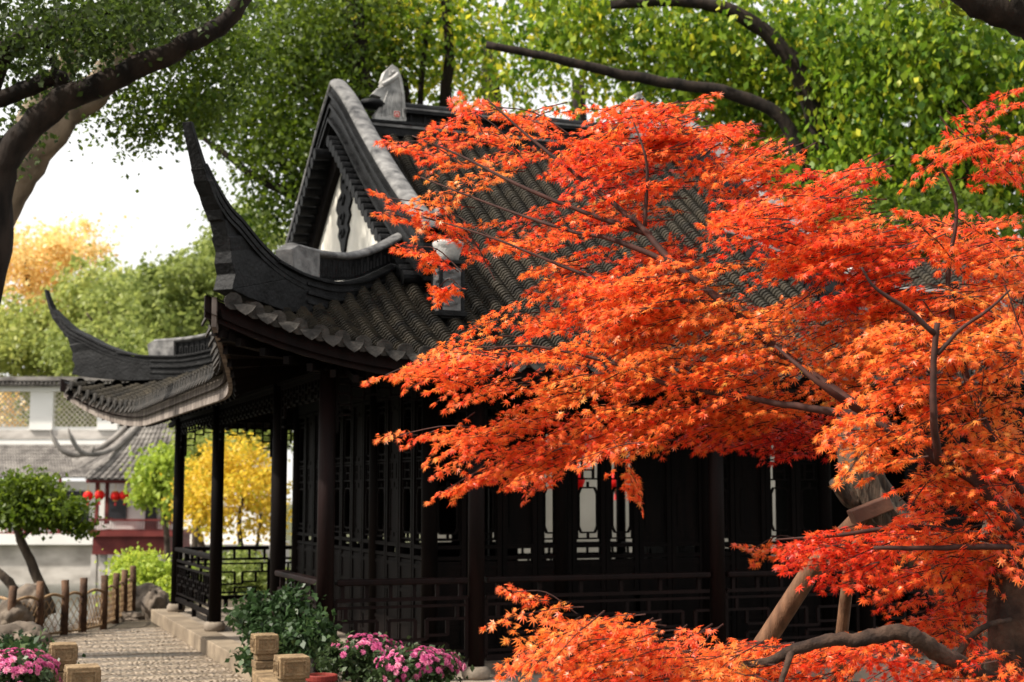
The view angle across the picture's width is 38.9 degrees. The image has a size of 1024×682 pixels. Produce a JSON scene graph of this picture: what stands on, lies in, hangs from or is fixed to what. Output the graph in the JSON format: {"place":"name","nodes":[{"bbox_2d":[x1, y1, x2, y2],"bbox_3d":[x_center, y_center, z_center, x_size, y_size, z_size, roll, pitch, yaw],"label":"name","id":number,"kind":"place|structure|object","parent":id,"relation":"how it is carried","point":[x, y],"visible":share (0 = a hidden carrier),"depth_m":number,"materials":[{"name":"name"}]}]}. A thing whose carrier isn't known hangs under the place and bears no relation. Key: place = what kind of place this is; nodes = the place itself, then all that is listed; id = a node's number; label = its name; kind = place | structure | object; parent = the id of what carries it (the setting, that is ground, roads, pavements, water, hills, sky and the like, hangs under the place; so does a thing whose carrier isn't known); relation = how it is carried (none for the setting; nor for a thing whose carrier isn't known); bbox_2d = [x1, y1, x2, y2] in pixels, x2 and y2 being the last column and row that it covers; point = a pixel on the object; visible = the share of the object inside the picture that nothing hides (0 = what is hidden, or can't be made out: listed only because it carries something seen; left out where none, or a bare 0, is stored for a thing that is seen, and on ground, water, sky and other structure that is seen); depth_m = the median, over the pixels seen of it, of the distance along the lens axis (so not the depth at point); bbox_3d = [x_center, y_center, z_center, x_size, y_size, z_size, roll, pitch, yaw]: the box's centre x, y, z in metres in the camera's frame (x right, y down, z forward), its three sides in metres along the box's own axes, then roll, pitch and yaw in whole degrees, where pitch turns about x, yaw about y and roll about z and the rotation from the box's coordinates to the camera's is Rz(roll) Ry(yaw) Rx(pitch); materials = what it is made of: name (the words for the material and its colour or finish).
{"place":"outdoors","nodes":[
{"label":"outdoors","id":0,"kind":"place"},
{"bbox_2d":[0,243,136,426],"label":"broadleaf tree","id":1,"kind":"object","parent":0,"point":[17,328],"visible":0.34,"depth_m":82.30,"materials":[{"name":"green plant"}]},
{"bbox_2d":[0,211,139,426],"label":"broadleaf tree","id":2,"kind":"object","parent":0,"point":[29,263],"visible":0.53,"depth_m":87.07,"materials":[{"name":"yellow plant"}]},
{"bbox_2d":[15,254,166,375],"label":"broadleaf tree","id":3,"kind":"object","parent":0,"point":[106,296],"visible":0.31,"depth_m":75.57,"materials":[{"name":"green plant"}]},
{"bbox_2d":[5,598,268,681],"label":"garden bank","id":4,"kind":"structure","parent":0,"point":[135,624],"depth_m":18.82,"materials":[{"name":"grey stone"}]},
{"bbox_2d":[0,599,33,624],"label":"garden rock","id":5,"kind":"object","parent":4,"relation":"on","point":[19,612],"visible":0.62,"depth_m":16.33,"materials":[{"name":"stone"}]},
{"bbox_2d":[0,621,51,646],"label":"garden rock","id":6,"kind":"object","parent":4,"relation":"on","point":[24,626],"visible":0.36,"depth_m":12.97,"materials":[{"name":"stone"}]},
{"bbox_2d":[0,644,62,681],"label":"chrysanthemum","id":7,"kind":"object","parent":4,"relation":"on","point":[27,665],"visible":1,"depth_m":9.46,"materials":[{"name":"pink plant"}]},
{"bbox_2d":[17,582,50,621],"bbox_3d":[-5.634,3.131,17.009,0.443,0.616,0.571,2,-6,-21],"label":"garden rock","id":8,"kind":"object","parent":4,"relation":"on","point":[27,589],"visible":0.41,"depth_m":16.90,"materials":[{"name":"stone"}]},
{"bbox_2d":[0,626,85,669],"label":"flower bed plant","id":9,"kind":"object","parent":4,"relation":"on","point":[27,642],"visible":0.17,"depth_m":11.84,"materials":[{"name":"green plant"}]},
{"bbox_2d":[0,464,106,614],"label":"tree","id":10,"kind":"object","parent":4,"relation":"on","point":[29,503],"visible":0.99,"depth_m":20.63,"materials":[{"name":"green plant"}]},
{"bbox_2d":[0,566,136,635],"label":"wooden fence","id":11,"kind":"object","parent":4,"relation":"on","point":[123,597],"visible":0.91,"depth_m":17.51,"materials":[{"name":"brown wood"}]},
{"bbox_2d":[68,620,107,628],"bbox_3d":[-5.541,3.738,19.006,0.646,0.180,0.431,2,-6,-21],"label":"garden rock","id":12,"kind":"object","parent":4,"relation":"on","point":[71,626],"visible":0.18,"depth_m":18.85,"materials":[{"name":"stone"}]},
{"bbox_2d":[95,611,144,620],"bbox_3d":[-5.216,3.751,19.519,0.794,0.236,0.434,2,-6,-21],"label":"garden rock","id":13,"kind":"object","parent":4,"relation":"on","point":[131,616],"visible":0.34,"depth_m":19.44,"materials":[{"name":"stone"}]},
{"bbox_2d":[0,0,269,303],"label":"camphor tree","id":14,"kind":"object","parent":4,"relation":"on","point":[23,135],"visible":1,"depth_m":11.91,"materials":[{"name":"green plant"}]},
{"bbox_2d":[92,542,203,606],"bbox_3d":[-5.768,3.966,23.299,1.606,1.458,3.039,5,-8,-42],"label":"yellow shrub","id":15,"kind":"object","parent":4,"relation":"on","point":[151,567],"visible":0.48,"depth_m":23.17,"materials":[{"name":"green plant"}]},
{"bbox_2d":[128,582,170,611],"bbox_3d":[-5.406,3.840,21.491,0.668,0.528,0.616,2,-6,-21],"label":"garden rock","id":16,"kind":"object","parent":4,"relation":"on","point":[142,590],"visible":0.3,"depth_m":21.32,"materials":[{"name":"stone"}]},
{"bbox_2d":[141,588,167,619],"bbox_3d":[-4.823,3.640,19.589,0.370,0.611,0.434,2,-6,-21],"label":"garden rock","id":17,"kind":"object","parent":4,"relation":"on","point":[156,598],"visible":0.63,"depth_m":19.48,"materials":[{"name":"stone"}]},
{"bbox_2d":[12,0,304,224],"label":"camphor tree","id":18,"kind":"object","parent":4,"relation":"on","point":[190,101],"visible":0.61,"depth_m":14.90,"materials":[{"name":"green plant"}]},
{"bbox_2d":[195,540,290,600],"bbox_3d":[-4.569,4.144,24.381,1.727,1.550,2.888,2,-6,-21],"label":"green shrub","id":19,"kind":"object","parent":4,"relation":"on","point":[260,583],"visible":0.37,"depth_m":23.74,"materials":[{"name":"green plant"}]},
{"bbox_2d":[165,0,464,248],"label":"camphor tree","id":20,"kind":"object","parent":4,"relation":"on","point":[313,61],"visible":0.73,"depth_m":24.47,"materials":[{"name":"green plant"}]},
{"bbox_2d":[325,0,549,113],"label":"hackberry tree","id":21,"kind":"object","parent":4,"relation":"on","point":[447,10],"visible":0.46,"depth_m":26.44,"materials":[{"name":"green plant"}]},
{"bbox_2d":[438,430,775,560],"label":"courtyard wall","id":22,"kind":"structure","parent":4,"relation":"on","point":[587,511],"depth_m":27.26,"materials":[{"name":"beige paint"}]},
{"bbox_2d":[439,0,931,212],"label":"hackberry tree","id":23,"kind":"object","parent":4,"relation":"on","point":[704,56],"visible":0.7,"depth_m":23.37,"materials":[{"name":"green plant"}]},
{"bbox_2d":[361,87,1023,681],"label":"maple tree","id":24,"kind":"object","parent":4,"relation":"on","point":[993,565],"visible":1,"depth_m":6.24,"materials":[{"name":"orange plant"}]},
{"bbox_2d":[749,0,1023,249],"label":"hackberry tree","id":25,"kind":"object","parent":4,"relation":"on","point":[944,61],"visible":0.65,"depth_m":21.34,"materials":[{"name":"green plant"}]},
{"bbox_2d":[774,253,1023,646],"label":"side hall","id":26,"kind":"structure","parent":4,"relation":"on","point":[925,273],"depth_m":16.56,"materials":[{"name":"black wood"}]},
{"bbox_2d":[784,165,1023,267],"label":"camphor tree","id":27,"kind":"object","parent":4,"relation":"on","point":[924,205],"visible":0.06,"depth_m":19.15,"materials":[{"name":"green plant"}]},
{"bbox_2d":[829,408,1022,669],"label":"old leaning tree","id":28,"kind":"object","parent":4,"relation":"on","point":[849,496],"visible":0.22,"depth_m":7.80,"materials":[{"name":"brown plant"}]},
{"bbox_2d":[728,516,867,681],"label":"wooden prop","id":29,"kind":"object","parent":28,"relation":"attached to","point":[780,617],"visible":0.35,"depth_m":8.05,"materials":[{"name":"brown wood"}]},
{"bbox_2d":[831,528,865,681],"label":"wooden prop","id":30,"kind":"object","parent":28,"relation":"attached to","point":[844,611],"visible":0.45,"depth_m":8.31,"materials":[{"name":"brown wood"}]},
{"bbox_2d":[847,496,893,523],"bbox_3d":[1.901,0.897,7.700,0.220,0.144,0.160,0,-6,2],"label":"support board","id":31,"kind":"object","parent":28,"relation":"attached to","point":[869,510],"visible":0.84,"depth_m":7.62,"materials":[{"name":"brown wood"}]},
{"bbox_2d":[910,0,1023,40],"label":"camphor tree","id":32,"kind":"object","parent":4,"relation":"on","point":[1008,15],"visible":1,"depth_m":9.94,"materials":[{"name":"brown plant"}]},
{"bbox_3d":[-1.059,2.696,10.290,0.245,0.204,0.245,2,-6,-21],"label":"flower pot","id":33,"kind":"object","parent":4,"relation":"on","visible":0},
{"bbox_2d":[309,630,402,681],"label":"chrysanthemum","id":34,"kind":"object","parent":33,"relation":"in","point":[360,655],"visible":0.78,"depth_m":10.18,"materials":[{"name":"pink plant"}]},
{"bbox_3d":[-0.681,2.617,9.890,0.245,0.204,0.245,2,-6,-21],"label":"flower pot","id":35,"kind":"object","parent":4,"relation":"on","visible":0},
{"bbox_2d":[359,635,474,681],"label":"chrysanthemum","id":36,"kind":"object","parent":35,"relation":"in","point":[422,663],"visible":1,"depth_m":9.78,"materials":[{"name":"pink plant"}]},
{"bbox_2d":[0,581,286,631],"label":"pond water","id":37,"kind":"structure","parent":0,"point":[52,588],"depth_m":48.77,"materials":[{"name":"grey liquid"}]},
{"bbox_2d":[50,421,191,584],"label":"lakeside pavilion","id":38,"kind":"structure","parent":37,"relation":"in","point":[100,466],"depth_m":57.64,"materials":[{"name":"grey wood"}]},
{"bbox_2d":[83,484,92,505],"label":"red lantern","id":39,"kind":"object","parent":38,"relation":"hanging from","point":[88,494],"visible":0.69,"depth_m":56.69,"materials":[{"name":"red fabric"}]},
{"bbox_2d":[95,490,104,504],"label":"red lantern","id":40,"kind":"object","parent":38,"relation":"hanging from","point":[100,494],"visible":0.82,"depth_m":56.68,"materials":[{"name":"red fabric"}]},
{"bbox_2d":[110,486,119,505],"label":"red lantern","id":41,"kind":"object","parent":38,"relation":"hanging from","point":[114,496],"visible":1,"depth_m":56.68,"materials":[{"name":"red fabric"}]},
{"bbox_2d":[109,498,126,518],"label":"window","id":42,"kind":"structure","parent":38,"relation":"in","point":[119,511],"depth_m":60.28,"materials":[{"name":"black"}]},
{"bbox_2d":[119,488,128,504],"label":"red lantern","id":43,"kind":"object","parent":38,"relation":"hanging from","point":[122,495],"visible":0.67,"depth_m":56.66,"materials":[{"name":"red fabric"}]},
{"bbox_2d":[145,502,156,528],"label":"window","id":44,"kind":"structure","parent":38,"relation":"in","point":[154,515],"depth_m":60.28,"materials":[{"name":"black"}]},
{"bbox_2d":[120,440,191,561],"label":"tree","id":45,"kind":"object","parent":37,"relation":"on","point":[154,487],"visible":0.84,"depth_m":44.63,"materials":[{"name":"green plant"}]},
{"bbox_2d":[160,429,291,600],"bbox_3d":[-6.996,4.759,36.215,3.402,5.319,5.332,2,-6,-21],"label":"golden shrub tree","id":46,"kind":"object","parent":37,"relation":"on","point":[241,480],"visible":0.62,"depth_m":35.91,"materials":[{"name":"yellow plant"}]},
{"bbox_2d":[222,0,1022,229],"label":"wood edge tree","id":47,"kind":"object","parent":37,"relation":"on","point":[575,105],"visible":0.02,"depth_m":44.46,"materials":[{"name":"green plant"}]},
{"bbox_2d":[46,627,248,681],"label":"garden path","id":48,"kind":"structure","parent":0,"point":[156,654],"depth_m":14.76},
{"bbox_2d":[48,642,77,681],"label":"stone post","id":49,"kind":"object","parent":48,"relation":"on","point":[66,652],"visible":0.71,"depth_m":9.80,"materials":[{"name":"beige stone"}]},
{"bbox_2d":[63,663,100,681],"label":"stone post","id":50,"kind":"object","parent":48,"relation":"on","point":[90,672],"visible":1,"depth_m":8.50,"materials":[{"name":"beige stone"}]},
{"bbox_2d":[250,633,278,670],"bbox_3d":[-1.794,2.444,10.491,0.184,0.642,0.177,2,-6,-21],"label":"stone post","id":51,"kind":"object","parent":48,"relation":"on","point":[264,647],"visible":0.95,"depth_m":10.44,"materials":[{"name":"beige stone"}]},
{"bbox_2d":[252,670,276,681],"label":"stone post","id":52,"kind":"object","parent":48,"relation":"on","point":[262,675],"visible":0.56,"depth_m":10.07,"materials":[{"name":"beige stone"}]},
{"bbox_2d":[273,654,309,681],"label":"stone post","id":53,"kind":"object","parent":48,"relation":"on","point":[291,667],"visible":1,"depth_m":9.03,"materials":[{"name":"beige stone"}]},
{"bbox_2d":[93,195,288,355],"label":"broadleaf tree","id":54,"kind":"object","parent":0,"point":[176,297],"visible":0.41,"depth_m":50.89,"materials":[{"name":"green plant"}]},
{"bbox_2d":[221,578,346,681],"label":"leafy shrub","id":55,"kind":"object","parent":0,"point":[297,626],"visible":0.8,"depth_m":11.13,"materials":[{"name":"green plant"}]},
{"bbox_2d":[306,673,337,681],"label":"flower pot","id":56,"kind":"object","parent":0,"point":[323,677],"visible":0.89,"depth_m":9.62,"materials":[{"name":"red ceramic"}]},
{"bbox_2d":[286,504,420,569],"bbox_3d":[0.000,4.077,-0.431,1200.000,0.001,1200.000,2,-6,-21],"label":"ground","id":57,"kind":"structure","parent":0,"point":[289,536],"depth_m":148.76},
{"bbox_2d":[0,376,289,584],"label":"lattice gallery","id":58,"kind":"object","parent":57,"relation":"on","point":[59,556],"visible":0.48,"depth_m":65.60,"materials":[{"name":"white paint"}]},
{"bbox_2d":[147,421,292,601],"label":"bushy tree","id":59,"kind":"object","parent":57,"relation":"on","point":[200,440],"visible":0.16,"depth_m":47.87,"materials":[{"name":"green plant"}]},
{"bbox_2d":[0,0,1022,503],"label":"sky","id":60,"kind":"structure","parent":0,"point":[167,200],"materials":[{"name":"white"}]},
{"bbox_2d":[44,64,1023,681],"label":"garden hall","id":61,"kind":"structure","parent":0,"point":[320,314],"depth_m":13.85,"materials":[{"name":"black wood"}]},
{"bbox_2d":[296,414,305,599],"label":"lattice window","id":62,"kind":"structure","parent":61,"relation":"in","point":[300,548],"depth_m":17.81,"materials":[{"name":"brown wood"}]},
{"bbox_2d":[303,412,313,599],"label":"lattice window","id":63,"kind":"structure","parent":61,"relation":"in","point":[309,424],"depth_m":17.47,"materials":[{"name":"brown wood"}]},
{"bbox_2d":[311,411,318,614],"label":"lattice window","id":64,"kind":"structure","parent":61,"relation":"in","point":[316,414],"depth_m":17.13,"materials":[{"name":"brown wood"}]},
{"bbox_2d":[334,406,341,630],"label":"lattice window","id":65,"kind":"structure","parent":61,"relation":"in","point":[337,460],"depth_m":16.09,"materials":[{"name":"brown wood"}]},
{"bbox_2d":[339,405,351,633],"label":"lattice window","id":66,"kind":"structure","parent":61,"relation":"in","point":[345,556],"depth_m":15.86,"materials":[{"name":"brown wood"}]},
{"bbox_2d":[346,420,359,551],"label":"lattice window","id":67,"kind":"structure","parent":61,"relation":"in","point":[349,423],"depth_m":18.25,"materials":[{"name":"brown wood"}]},
{"bbox_2d":[350,401,362,633],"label":"lattice window","id":68,"kind":"structure","parent":61,"relation":"in","point":[357,408],"depth_m":15.42,"materials":[{"name":"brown wood"}]},
{"bbox_2d":[361,400,369,635],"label":"lattice window","id":69,"kind":"structure","parent":61,"relation":"in","point":[366,403],"depth_m":15.09,"materials":[{"name":"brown wood"}]},
{"bbox_2d":[375,396,386,644],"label":"lattice window","id":70,"kind":"structure","parent":61,"relation":"in","point":[380,560],"depth_m":14.51,"materials":[{"name":"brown wood"}]},
{"bbox_2d":[368,418,394,556],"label":"lattice window","id":71,"kind":"structure","parent":61,"relation":"in","point":[393,547],"depth_m":18.38,"materials":[{"name":"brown wood"}]},
{"bbox_2d":[385,393,399,649],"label":"lattice window","id":72,"kind":"structure","parent":61,"relation":"in","point":[393,405],"depth_m":14.20,"materials":[{"name":"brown wood"}]},
{"bbox_2d":[398,390,412,646],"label":"lattice window","id":73,"kind":"structure","parent":61,"relation":"in","point":[404,565],"depth_m":13.79,"materials":[{"name":"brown wood"}]},
{"bbox_2d":[395,418,421,560],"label":"lattice window","id":74,"kind":"structure","parent":61,"relation":"in","point":[408,420],"depth_m":18.54,"materials":[{"name":"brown wood"}]},
{"bbox_2d":[411,389,421,646],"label":"lattice window","id":75,"kind":"structure","parent":61,"relation":"in","point":[416,564],"depth_m":13.46,"materials":[{"name":"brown wood"}]},
{"bbox_2d":[437,419,452,561],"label":"lattice window","id":76,"kind":"structure","parent":61,"relation":"in","point":[445,511],"depth_m":18.70,"materials":[{"name":"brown wood"}]},
{"bbox_2d":[437,388,466,654],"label":"lattice window","id":77,"kind":"structure","parent":61,"relation":"in","point":[455,639],"depth_m":13.16,"materials":[{"name":"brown wood"}]},
{"bbox_2d":[466,391,501,659],"bbox_3d":[-0.260,1.654,13.323,0.341,2.490,0.055,2,-6,-21],"label":"lattice window","id":78,"kind":"structure","parent":61,"relation":"in","point":[492,568],"depth_m":13.30,"materials":[{"name":"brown wood"}]},
{"bbox_2d":[485,419,487,560],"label":"lattice window","id":79,"kind":"structure","parent":61,"relation":"in","point":[486,489],"depth_m":18.87,"materials":[{"name":"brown wood"}]},
{"bbox_2d":[488,419,517,560],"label":"lattice window","id":80,"kind":"structure","parent":61,"relation":"in","point":[491,552],"depth_m":18.90,"materials":[{"name":"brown wood"}]},
{"bbox_2d":[502,389,536,652],"bbox_3d":[0.066,1.667,13.449,0.341,2.490,0.055,2,-6,-21],"label":"lattice window","id":81,"kind":"structure","parent":61,"relation":"in","point":[519,523],"depth_m":13.42,"materials":[{"name":"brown wood"}]},
{"bbox_2d":[537,391,571,645],"bbox_3d":[0.391,1.680,13.575,0.341,2.490,0.055,2,-6,-21],"label":"lattice window","id":82,"kind":"structure","parent":61,"relation":"in","point":[544,567],"depth_m":13.51,"materials":[{"name":"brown wood"}]},
{"bbox_2d":[578,472,584,488],"bbox_3d":[0.967,2.110,22.390,0.320,0.688,0.312,2,-6,-21],"label":"red lantern","id":83,"kind":"object","parent":61,"relation":"hanging from","point":[580,483],"visible":0.09,"depth_m":22.28,"materials":[{"name":"red fabric"}]},
{"bbox_2d":[571,392,605,649],"bbox_3d":[0.716,1.694,13.701,0.341,2.490,0.055,2,-6,-21],"label":"lattice window","id":84,"kind":"structure","parent":61,"relation":"in","point":[582,566],"depth_m":13.66,"materials":[{"name":"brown wood"}]},
{"bbox_2d":[612,473,625,499],"bbox_3d":[1.621,2.134,22.643,0.320,0.688,0.312,2,-6,-21],"label":"red lantern","id":85,"kind":"object","parent":61,"relation":"hanging from","point":[613,483],"visible":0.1,"depth_m":22.51,"materials":[{"name":"red fabric"}]},
{"bbox_2d":[605,392,638,647],"bbox_3d":[1.042,1.707,13.827,0.341,2.490,0.055,2,-6,-21],"label":"lattice window","id":86,"kind":"structure","parent":61,"relation":"in","point":[613,566],"depth_m":13.78,"materials":[{"name":"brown wood"}]},
{"bbox_2d":[638,393,672,645],"bbox_3d":[1.367,1.720,13.953,0.341,2.490,0.055,2,-6,-21],"label":"lattice window","id":87,"kind":"structure","parent":61,"relation":"in","point":[655,474],"depth_m":13.94,"materials":[{"name":"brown wood"}]},
{"bbox_2d":[648,546,663,557],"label":"lattice window","id":88,"kind":"structure","parent":61,"relation":"in","point":[657,549],"depth_m":18.03,"materials":[{"name":"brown wood"}]},
{"bbox_2d":[664,546,680,557],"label":"lattice window","id":89,"kind":"structure","parent":61,"relation":"in","point":[678,547],"depth_m":17.47,"materials":[{"name":"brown wood"}]},
{"bbox_2d":[670,395,702,645],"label":"lattice window","id":90,"kind":"structure","parent":61,"relation":"in","point":[686,514],"depth_m":14.06,"materials":[{"name":"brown wood"}]},
{"bbox_2d":[680,546,693,557],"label":"lattice window","id":91,"kind":"structure","parent":61,"relation":"in","point":[683,549],"depth_m":17.28,"materials":[{"name":"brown wood"}]},
{"bbox_2d":[723,445,727,556],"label":"lattice window","id":92,"kind":"structure","parent":61,"relation":"in","point":[724,457],"depth_m":16.53,"materials":[{"name":"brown wood"}]},
{"bbox_2d":[723,407,736,642],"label":"lattice window","id":93,"kind":"structure","parent":61,"relation":"in","point":[729,490],"depth_m":14.23,"materials":[{"name":"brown wood"}]},
{"bbox_2d":[740,545,758,556],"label":"lattice window","id":94,"kind":"structure","parent":61,"relation":"in","point":[742,545],"depth_m":16.00,"materials":[{"name":"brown wood"}]},
{"bbox_2d":[733,396,766,642],"bbox_3d":[2.343,1.760,14.332,0.341,2.490,0.055,2,-6,-21],"label":"lattice window","id":95,"kind":"structure","parent":61,"relation":"in","point":[749,479],"depth_m":14.30,"materials":[{"name":"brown wood"}]},
{"bbox_2d":[764,397,797,641],"bbox_3d":[2.668,1.774,14.458,0.341,2.490,0.055,2,-6,-21],"label":"lattice window","id":96,"kind":"structure","parent":61,"relation":"in","point":[772,581],"depth_m":14.42,"materials":[{"name":"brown wood"}]},
{"bbox_2d":[794,398,822,640],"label":"lattice window","id":97,"kind":"structure","parent":61,"relation":"in","point":[811,602],"depth_m":14.52,"materials":[{"name":"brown wood"}]}
]}

